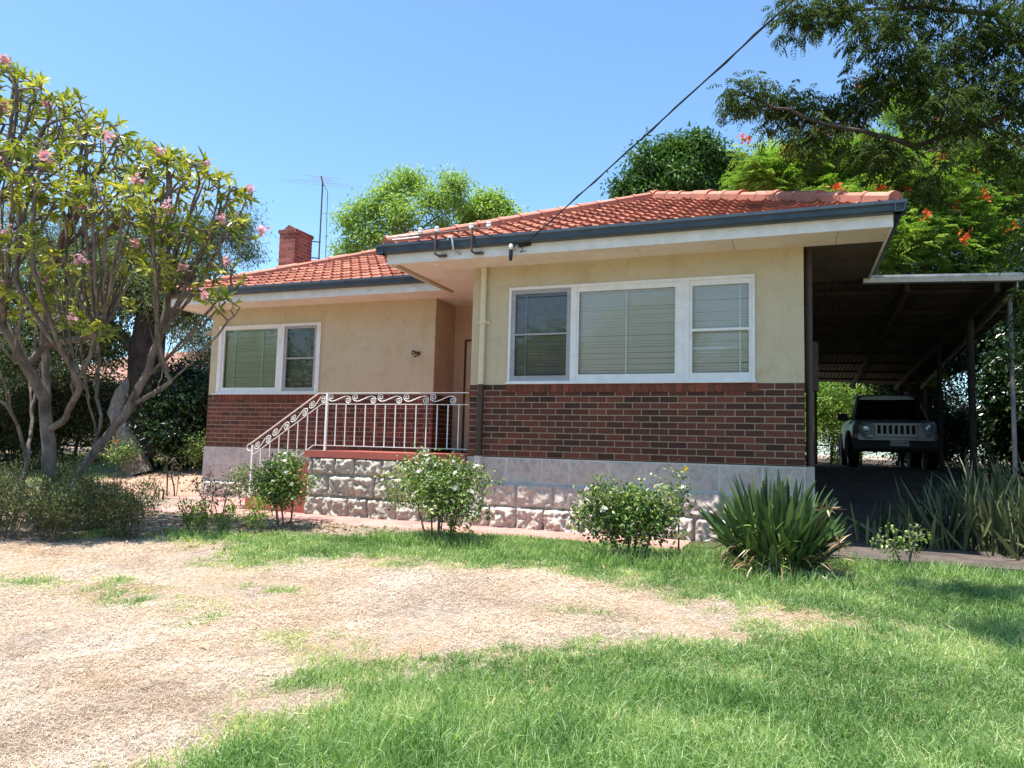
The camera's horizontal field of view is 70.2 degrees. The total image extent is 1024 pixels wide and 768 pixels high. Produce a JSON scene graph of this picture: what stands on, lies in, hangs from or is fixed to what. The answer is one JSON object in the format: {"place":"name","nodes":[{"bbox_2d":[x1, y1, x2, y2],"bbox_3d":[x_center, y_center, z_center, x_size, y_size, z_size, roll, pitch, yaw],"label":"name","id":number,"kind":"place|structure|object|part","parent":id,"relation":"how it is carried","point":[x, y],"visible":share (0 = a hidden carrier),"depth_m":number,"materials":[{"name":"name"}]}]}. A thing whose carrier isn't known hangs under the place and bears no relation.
{"place":"outdoors","nodes":[
{"label":"outdoors","id":0,"kind":"place"},
{"bbox_2d":[0,452,201,496],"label":"back lawn grass","id":1,"kind":"structure","parent":0,"point":[94,465],"depth_m":18.82,"materials":[{"name":"green plant"}]},
{"bbox_2d":[164,495,244,508],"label":"path","id":2,"kind":"structure","parent":0,"point":[221,503],"depth_m":13.49,"materials":[{"name":"red concrete"}]},
{"bbox_2d":[143,505,691,549],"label":"path","id":3,"kind":"structure","parent":0,"point":[399,524],"depth_m":10.21,"materials":[{"name":"pink concrete"}]},
{"bbox_2d":[0,446,1023,767],"bbox_3d":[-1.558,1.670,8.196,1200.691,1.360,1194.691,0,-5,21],"label":"ground","id":4,"kind":"structure","parent":0,"point":[656,612],"depth_m":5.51,"materials":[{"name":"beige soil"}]},
{"bbox_2d":[0,457,17,489],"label":"shrub","id":5,"kind":"object","parent":4,"relation":"on","point":[7,468],"visible":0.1,"depth_m":9.97,"materials":[{"name":"green plant"}]},
{"bbox_2d":[0,446,44,539],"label":"shrub","id":6,"kind":"object","parent":4,"relation":"on","point":[11,485],"visible":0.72,"depth_m":8.75,"materials":[{"name":"green plant"}]},
{"bbox_2d":[0,355,82,462],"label":"tangled shrub","id":7,"kind":"object","parent":4,"relation":"on","point":[2,389],"visible":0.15,"depth_m":20.37,"materials":[{"name":"green plant"}]},
{"bbox_2d":[1,333,91,389],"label":"tangled shrub","id":8,"kind":"object","parent":4,"relation":"on","point":[50,373],"visible":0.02,"depth_m":25.71,"materials":[{"name":"green plant"}]},
{"bbox_2d":[0,465,106,542],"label":"shrub","id":9,"kind":"object","parent":4,"relation":"on","point":[52,507],"visible":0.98,"depth_m":8.57,"materials":[{"name":"green plant"}]},
{"bbox_2d":[15,447,100,520],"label":"shrub","id":10,"kind":"object","parent":4,"relation":"on","point":[64,466],"visible":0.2,"depth_m":10.06,"materials":[{"name":"green plant"}]},
{"bbox_2d":[0,360,124,469],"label":"hedge","id":11,"kind":"object","parent":4,"relation":"on","point":[78,426],"visible":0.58,"depth_m":19.21,"materials":[{"name":"green plant"}]},
{"bbox_2d":[51,454,151,528],"bbox_3d":[-5.463,1.444,9.602,1.094,1.055,1.045,0,-5,21],"label":"shrub","id":12,"kind":"object","parent":4,"relation":"on","point":[86,476],"visible":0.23,"depth_m":9.54,"materials":[{"name":"green plant"}]},
{"bbox_2d":[0,220,214,475],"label":"old fig tree","id":13,"kind":"object","parent":4,"relation":"on","point":[136,345],"visible":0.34,"depth_m":18.10,"materials":[{"name":"green plant"}]},
{"bbox_2d":[61,469,174,540],"bbox_3d":[-4.719,1.511,8.868,1.170,0.978,0.862,1,-5,4],"label":"shrub","id":14,"kind":"object","parent":4,"relation":"on","point":[116,501],"visible":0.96,"depth_m":8.80,"materials":[{"name":"green plant"}]},
{"bbox_2d":[101,433,143,476],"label":"rose plant","id":15,"kind":"object","parent":4,"relation":"on","point":[116,456],"visible":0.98,"depth_m":17.33,"materials":[{"name":"green plant"}]},
{"bbox_2d":[0,54,270,528],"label":"frangipani tree","id":16,"kind":"object","parent":4,"relation":"on","point":[20,153],"visible":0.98,"depth_m":9.53,"materials":[{"name":"green plant"}]},
{"bbox_2d":[0,179,277,446],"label":"gum tree","id":17,"kind":"object","parent":4,"relation":"on","point":[217,237],"visible":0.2,"depth_m":22.05,"materials":[{"name":"green plant"}]},
{"bbox_2d":[53,352,232,447],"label":"neighbour house","id":18,"kind":"structure","parent":4,"relation":"on","point":[125,371],"depth_m":31.53,"materials":[{"name":"tile"}]},
{"bbox_2d":[156,452,189,495],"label":"twiggy shrub","id":19,"kind":"object","parent":4,"relation":"on","point":[166,466],"visible":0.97,"depth_m":14.26,"materials":[{"name":"green plant"}]},
{"bbox_2d":[120,351,231,472],"bbox_3d":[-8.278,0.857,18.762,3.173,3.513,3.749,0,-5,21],"label":"glossy hedge","id":20,"kind":"object","parent":4,"relation":"on","point":[181,403],"visible":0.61,"depth_m":17.91,"materials":[{"name":"green plant"}]},
{"bbox_2d":[174,496,199,529],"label":"seedling","id":21,"kind":"object","parent":4,"relation":"on","point":[186,521],"visible":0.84,"depth_m":9.41,"materials":[{"name":"green plant"}]},
{"bbox_2d":[165,311,212,367],"bbox_3d":[-11.724,-0.408,27.273,4.587,5.864,3.698,2,-5,-10],"label":"boundary tree","id":22,"kind":"object","parent":4,"relation":"on","point":[203,345],"visible":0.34,"depth_m":26.64,"materials":[{"name":"green plant"}]},
{"bbox_2d":[173,429,205,472],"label":"rose plant","id":23,"kind":"object","parent":4,"relation":"on","point":[197,452],"visible":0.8,"depth_m":17.46,"materials":[{"name":"green plant"}]},
{"bbox_2d":[188,498,217,533],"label":"seedling","id":24,"kind":"object","parent":4,"relation":"on","point":[198,523],"visible":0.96,"depth_m":9.15,"materials":[{"name":"green plant"}]},
{"bbox_2d":[201,642,208,649],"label":"fallen leaf","id":25,"kind":"object","parent":4,"relation":"on","point":[206,644],"visible":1,"depth_m":4.87,"materials":[{"name":"brown plant"}]},
{"bbox_2d":[173,466,253,517],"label":"rose bush","id":26,"kind":"object","parent":4,"relation":"on","point":[214,490],"visible":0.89,"depth_m":10.60,"materials":[{"name":"green plant"}]},
{"bbox_2d":[208,498,244,534],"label":"seedling","id":27,"kind":"object","parent":4,"relation":"on","point":[232,509],"visible":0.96,"depth_m":9.08,"materials":[{"name":"green plant"}]},
{"bbox_2d":[212,459,263,505],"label":"rose bush","id":28,"kind":"object","parent":4,"relation":"on","point":[242,473],"visible":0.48,"depth_m":12.30,"materials":[{"name":"green plant"}]},
{"bbox_2d":[237,493,274,534],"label":"seedling","id":29,"kind":"object","parent":4,"relation":"on","point":[254,509],"visible":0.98,"depth_m":9.13,"materials":[{"name":"green plant"}]},
{"bbox_2d":[245,446,324,526],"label":"rose bush","id":30,"kind":"object","parent":4,"relation":"on","point":[277,482],"visible":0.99,"depth_m":9.53,"materials":[{"name":"green plant"}]},
{"bbox_2d":[347,623,353,629],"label":"fallen leaf","id":31,"kind":"object","parent":4,"relation":"on","point":[351,625],"visible":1,"depth_m":5.33,"materials":[{"name":"brown plant"}]},
{"bbox_2d":[321,162,480,255],"bbox_3d":[-3.773,-2.646,24.342,5.337,10.228,2.733,2,-5,-9],"label":"pepper tree","id":32,"kind":"object","parent":4,"relation":"on","point":[397,215],"visible":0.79,"depth_m":24.47,"materials":[{"name":"green plant"}]},
{"bbox_2d":[374,443,504,539],"bbox_3d":[-0.909,1.321,8.812,1.751,1.205,1.397,0,-5,21],"label":"rose bush","id":33,"kind":"object","parent":4,"relation":"on","point":[442,486],"visible":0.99,"depth_m":8.61,"materials":[{"name":"green plant"}]},
{"bbox_2d":[2,504,877,614],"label":"leaf litter","id":34,"kind":"object","parent":4,"relation":"on","point":[242,526],"visible":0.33,"depth_m":9.66,"materials":[{"name":"brown plant"}]},
{"bbox_2d":[451,181,528,223],"bbox_3d":[-0.960,-2.254,25.765,2.926,9.837,2.844,4,-5,-25],"label":"young tree","id":35,"kind":"object","parent":4,"relation":"on","point":[492,205],"visible":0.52,"depth_m":25.53,"materials":[{"name":"green plant"}]},
{"bbox_2d":[0,514,1023,767],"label":"lawn grass","id":36,"kind":"structure","parent":4,"relation":"on","point":[360,728],"depth_m":4.15,"materials":[{"name":"green plant"}]},
{"bbox_2d":[159,189,907,542],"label":"brick house","id":37,"kind":"structure","parent":4,"relation":"on","point":[565,351],"depth_m":10.24,"materials":[{"name":"beige paint"}]},
{"bbox_2d":[211,322,321,394],"bbox_3d":[-4.814,-0.480,14.323,2.550,1.380,0.155,0,-5,21],"label":"window","id":38,"kind":"structure","parent":37,"relation":"in","point":[265,370],"depth_m":14.35,"materials":[{"name":"white paint"}]},
{"bbox_2d":[285,175,357,258],"bbox_3d":[-4.582,-3.886,17.470,1.897,2.176,1.043,3,-5,-16],"label":"tv antenna","id":39,"kind":"object","parent":37,"relation":"attached to","point":[319,242],"visible":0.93,"depth_m":17.66,"materials":[{"name":"metal"}]},
{"bbox_2d":[247,392,469,496],"bbox_3d":[-2.528,1.117,11.355,4.011,1.971,0.034,0,-5,21],"label":"balustrade","id":40,"kind":"object","parent":37,"relation":"on","point":[327,397],"visible":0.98,"depth_m":11.43,"materials":[{"name":"white metal"}]},
{"bbox_2d":[387,221,490,257],"bbox_3d":[-1.033,-2.003,10.274,1.636,0.410,0.176,0,-5,21],"label":"insulator rack","id":41,"kind":"object","parent":37,"relation":"attached to","point":[437,230],"visible":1,"depth_m":10.19,"materials":[{"name":"metal"}]},
{"bbox_2d":[461,339,471,452],"bbox_3d":[-0.470,0.223,13.462,0.930,2.120,0.170,0,-5,21],"label":"door","id":42,"kind":"structure","parent":37,"relation":"in","point":[468,343],"depth_m":13.60,"materials":[{"name":"brown paint"}]},
{"bbox_2d":[505,274,755,383],"bbox_3d":[1.538,-0.702,9.950,3.410,1.403,0.155,0,-5,21],"label":"window","id":43,"kind":"structure","parent":37,"relation":"in","point":[678,342],"depth_m":9.93,"materials":[{"name":"white paint"}]},
{"bbox_2d":[509,0,793,260],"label":"power cable","id":44,"kind":"object","parent":37,"relation":"attached to","point":[520,245],"visible":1,"depth_m":7.37,"materials":[{"name":"black rubber"}]},
{"bbox_2d":[804,342,818,392],"bbox_3d":[4.349,-0.236,10.622,0.206,0.700,0.400,0,-5,21],"label":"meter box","id":45,"kind":"object","parent":37,"relation":"attached to","point":[815,370],"visible":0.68,"depth_m":10.42,"materials":[{"name":"grey paint"}]},
{"bbox_2d":[162,524,1023,591],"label":"long grass","id":46,"kind":"structure","parent":4,"relation":"on","point":[681,560],"depth_m":7.33,"materials":[{"name":"green plant"}]},
{"bbox_2d":[561,467,699,558],"bbox_3d":[1.256,1.401,7.849,1.447,1.013,1.148,0,-5,21],"label":"rose bush","id":47,"kind":"object","parent":4,"relation":"on","point":[626,511],"visible":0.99,"depth_m":7.67,"materials":[{"name":"green plant"}]},
{"bbox_2d":[662,459,695,552],"bbox_3d":[1.765,1.347,7.733,0.358,1.113,0.295,1,-5,7],"label":"rose cane","id":48,"kind":"object","parent":4,"relation":"on","point":[680,486],"visible":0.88,"depth_m":7.70,"materials":[{"name":"green plant"}]},
{"bbox_2d":[600,121,757,200],"bbox_3d":[5.512,-3.098,24.547,5.494,11.651,3.857,0,-5,21],"label":"mango tree","id":49,"kind":"object","parent":4,"relation":"on","point":[696,160],"visible":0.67,"depth_m":24.38,"materials":[{"name":"green plant"}]},
{"bbox_2d":[745,133,801,161],"bbox_3d":[9.906,-3.339,26.634,2.947,12.376,2.727,3,-5,-18],"label":"distant tree","id":50,"kind":"object","parent":4,"relation":"on","point":[769,146],"visible":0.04,"depth_m":26.82,"materials":[{"name":"green plant"}]},
{"bbox_2d":[697,467,858,587],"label":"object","id":51,"kind":"object","parent":4,"relation":"on","point":[779,525],"visible":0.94,"depth_m":6.93,"materials":[{"name":"green plant"}]},
{"bbox_2d":[805,424,867,461],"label":"screen bush","id":52,"kind":"object","parent":4,"relation":"on","point":[825,445],"visible":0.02,"depth_m":29.32,"materials":[{"name":"green plant"}]},
{"bbox_2d":[804,381,879,464],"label":"screen bush","id":53,"kind":"object","parent":4,"relation":"on","point":[831,407],"visible":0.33,"depth_m":23.73,"materials":[{"name":"green plant"}]},
{"bbox_2d":[707,0,1023,380],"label":"overhanging tree","id":54,"kind":"object","parent":4,"relation":"on","point":[954,100],"visible":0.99,"depth_m":9.02,"materials":[{"name":"green plant"}]},
{"bbox_2d":[820,382,913,464],"bbox_3d":[12.206,0.501,25.656,4.194,4.881,5.373,1,-5,7],"label":"screen bush","id":55,"kind":"object","parent":4,"relation":"on","point":[860,463],"depth_m":25.38,"materials":[{"name":"green plant"}]},
{"bbox_2d":[816,496,926,546],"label":"snake plant","id":56,"kind":"object","parent":4,"relation":"on","point":[881,524],"visible":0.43,"depth_m":9.07,"materials":[{"name":"green plant"}]},
{"bbox_2d":[719,77,1023,470],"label":"poinciana tree","id":57,"kind":"object","parent":4,"relation":"on","point":[948,240],"visible":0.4,"depth_m":17.94,"materials":[{"name":"green plant"}]},
{"bbox_2d":[870,522,932,567],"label":"shrub","id":58,"kind":"object","parent":4,"relation":"on","point":[911,541],"visible":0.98,"depth_m":7.32,"materials":[{"name":"green plant"}]},
{"bbox_2d":[866,513,946,550],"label":"snake plant","id":59,"kind":"object","parent":4,"relation":"on","point":[879,533],"visible":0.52,"depth_m":8.75,"materials":[{"name":"green plant"}]},
{"bbox_2d":[825,345,991,468],"bbox_3d":[12.193,-0.271,20.039,8.822,5.258,7.616,0,-5,21],"label":"backyard tree","id":60,"kind":"object","parent":4,"relation":"on","point":[927,398],"visible":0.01,"depth_m":19.93,"materials":[{"name":"green plant"}]},
{"bbox_2d":[804,272,1023,488],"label":"carport","id":61,"kind":"object","parent":4,"relation":"on","point":[898,331],"visible":0.87,"depth_m":12.79,"materials":[{"name":"metal"}]},
{"bbox_2d":[865,493,974,551],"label":"snake plant","id":62,"kind":"object","parent":4,"relation":"on","point":[932,525],"visible":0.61,"depth_m":8.65,"materials":[{"name":"green plant"}]},
{"bbox_2d":[859,376,986,468],"bbox_3d":[12.098,0.864,21.402,4.130,4.124,3.696,3,-5,-19],"label":"screen bush","id":63,"kind":"object","parent":4,"relation":"on","point":[952,433],"visible":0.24,"depth_m":20.98,"materials":[{"name":"green plant"}]},
{"bbox_2d":[895,475,981,535],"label":"snake plant","id":64,"kind":"object","parent":4,"relation":"on","point":[925,503],"visible":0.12,"depth_m":9.47,"materials":[{"name":"green plant"}]},
{"bbox_2d":[897,386,981,467],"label":"screen bush","id":65,"kind":"object","parent":4,"relation":"on","point":[959,463],"visible":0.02,"depth_m":26.77,"materials":[{"name":"green plant"}]},
{"bbox_2d":[894,471,1021,552],"bbox_3d":[5.332,1.535,8.864,1.264,1.027,1.339,0,-5,21],"label":"snake plant","id":66,"kind":"object","parent":4,"relation":"on","point":[952,507],"visible":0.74,"depth_m":8.61,"materials":[{"name":"green plant"}]},
{"bbox_2d":[933,363,1011,469],"bbox_3d":[14.537,0.596,23.683,4.591,5.361,4.819,0,-5,21],"label":"screen bush","id":67,"kind":"object","parent":4,"relation":"on","point":[961,383],"visible":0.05,"depth_m":23.37,"materials":[{"name":"green plant"}]},
{"bbox_2d":[927,461,1021,539],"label":"snake plant","id":68,"kind":"object","parent":4,"relation":"on","point":[992,483],"visible":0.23,"depth_m":9.28,"materials":[{"name":"green plant"}]},
{"bbox_2d":[927,471,1023,558],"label":"snake plant","id":69,"kind":"object","parent":4,"relation":"on","point":[1009,522],"visible":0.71,"depth_m":8.32,"materials":[{"name":"green plant"}]},
{"bbox_2d":[943,219,1023,475],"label":"vine clad tree","id":70,"kind":"object","parent":4,"relation":"on","point":[994,339],"visible":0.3,"depth_m":14.97,"materials":[{"name":"green plant"}]},
{"bbox_2d":[955,345,1022,471],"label":"screen bush","id":71,"kind":"object","parent":4,"relation":"on","point":[978,393],"visible":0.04,"depth_m":15.99,"materials":[{"name":"green plant"}]},
{"bbox_2d":[959,454,1023,525],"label":"snake plant","id":72,"kind":"object","parent":4,"relation":"on","point":[995,469],"visible":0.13,"depth_m":10.01,"materials":[{"name":"green plant"}]},
{"bbox_2d":[960,456,1023,546],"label":"snake plant","id":73,"kind":"object","parent":4,"relation":"on","point":[1008,493],"visible":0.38,"depth_m":8.51,"materials":[{"name":"green plant"}]},
{"bbox_2d":[965,498,1023,559],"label":"snake plant","id":74,"kind":"object","parent":4,"relation":"on","point":[1002,539],"visible":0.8,"depth_m":8.12,"materials":[{"name":"green plant"}]},
{"bbox_2d":[986,344,1023,446],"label":"screen bush","id":75,"kind":"object","parent":4,"relation":"on","point":[1019,391],"visible":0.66,"depth_m":13.01,"materials":[{"name":"green plant"}]},
{"bbox_2d":[987,465,1023,505],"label":"snake plant","id":76,"kind":"object","parent":4,"relation":"on","point":[1016,480],"visible":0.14,"depth_m":9.42,"materials":[{"name":"green plant"}]},
{"bbox_2d":[1008,363,1023,477],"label":"screen bush","id":77,"kind":"object","parent":4,"relation":"on","point":[1023,437],"visible":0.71,"depth_m":10.79,"materials":[{"name":"green plant"}]},
{"bbox_2d":[0,0,1023,457],"label":"sky","id":78,"kind":"structure","parent":0,"point":[539,98],"materials":[{"name":"blue"}]},
{"bbox_2d":[805,464,1023,573],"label":"driveway","id":79,"kind":"structure","parent":0,"point":[867,486],"depth_m":11.71,"materials":[{"name":"concrete"}]},
{"bbox_2d":[837,392,938,469],"bbox_3d":[9.151,1.112,17.888,2.180,1.856,4.314,0,-5,21],"label":"parked car","id":80,"kind":"object","parent":79,"relation":"on","point":[884,423],"visible":0.97,"depth_m":16.42,"materials":[{"name":"silver metal"}]},
{"bbox_3d":[8.713,0.708,18.776,0.150,0.490,1.950,0,-5,21],"label":"side window","id":81,"kind":"part","parent":80,"relation":"part of","materials":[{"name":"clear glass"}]}
]}

